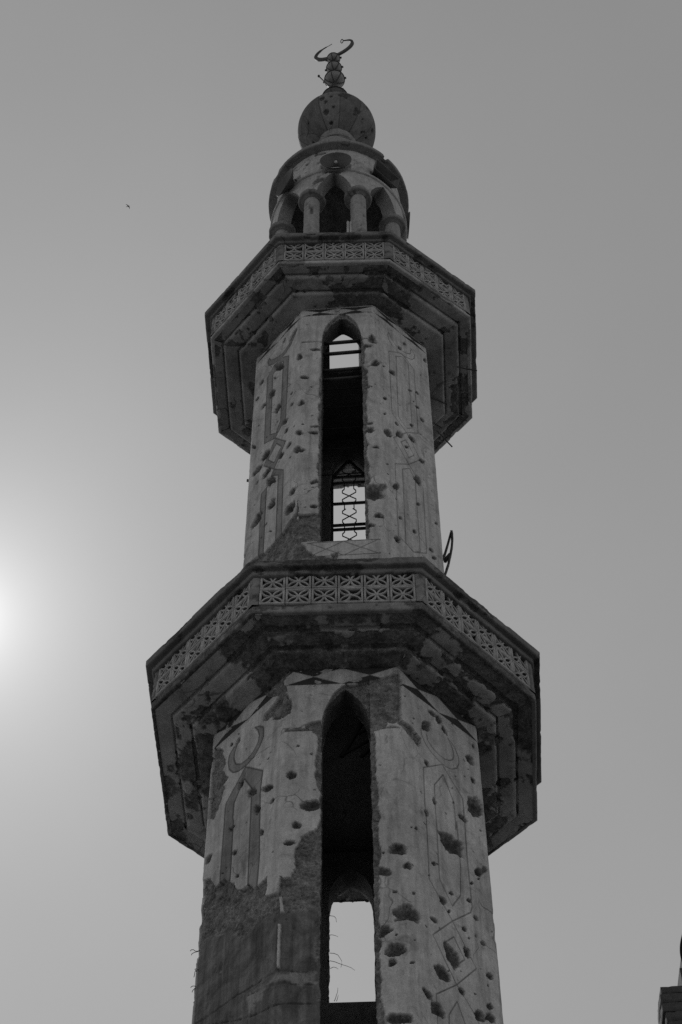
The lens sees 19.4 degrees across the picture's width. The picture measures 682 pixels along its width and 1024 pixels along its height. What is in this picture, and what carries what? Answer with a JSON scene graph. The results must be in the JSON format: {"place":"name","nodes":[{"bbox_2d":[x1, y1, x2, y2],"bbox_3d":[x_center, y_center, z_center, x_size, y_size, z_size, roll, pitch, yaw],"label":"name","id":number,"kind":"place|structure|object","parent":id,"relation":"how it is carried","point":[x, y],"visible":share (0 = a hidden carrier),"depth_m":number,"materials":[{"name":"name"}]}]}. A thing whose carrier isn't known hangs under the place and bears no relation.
{"place":"outdoors","nodes":[
{"label":"outdoors","id":0,"kind":"place"},
{"bbox_2d":[0,0,681,1023],"label":"sky","id":1,"kind":"structure","parent":0,"point":[535,146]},
{"bbox_3d":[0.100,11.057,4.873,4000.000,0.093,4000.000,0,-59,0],"label":"ground","id":2,"kind":"structure","parent":0,"visible":0},
{"bbox_2d":[146,39,541,1023],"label":"minaret","id":3,"kind":"object","parent":2,"relation":"on","point":[348,721],"visible":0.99,"depth_m":18.55,"materials":[{"name":"paint"}]},
{"bbox_2d":[276,168,297,196],"bbox_3d":[-0.667,-4.752,29.360,0.409,0.466,0.466,29,-63,-16],"label":"loudspeaker","id":4,"kind":"object","parent":3,"relation":"attached to","point":[287,182],"visible":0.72,"depth_m":29.37,"materials":[{"name":"grey paint"}]},
{"bbox_2d":[320,152,351,168],"bbox_3d":[-0.076,-4.997,29.323,0.467,0.464,0.437,0,-59,0],"label":"loudspeaker","id":5,"kind":"object","parent":3,"relation":"attached to","point":[339,160],"visible":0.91,"depth_m":29.34,"materials":[{"name":"grey paint"}]},
{"bbox_2d":[372,158,399,187],"bbox_3d":[0.550,-4.917,29.692,0.491,0.307,0.451,38,-66,-21],"label":"loudspeaker","id":6,"kind":"object","parent":3,"relation":"attached to","point":[382,172],"visible":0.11,"depth_m":29.66,"materials":[{"name":"grey paint"}]},
{"bbox_2d":[406,212,409,238],"bbox_3d":[0.829,-4.304,29.992,0.421,0.416,0.415,0,-59,0],"label":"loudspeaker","id":7,"kind":"object","parent":3,"relation":"attached to","point":[408,218],"visible":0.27,"depth_m":29.82,"materials":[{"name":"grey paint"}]},
{"bbox_2d":[658,961,681,1023],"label":"house","id":8,"kind":"structure","parent":2,"relation":"on","point":[670,1005],"depth_m":19.09,"materials":[{"name":"concrete"}]},
{"bbox_2d":[680,936,681,960],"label":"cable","id":9,"kind":"object","parent":8,"relation":"attached to","point":[681,948],"visible":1,"depth_m":19.61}
]}

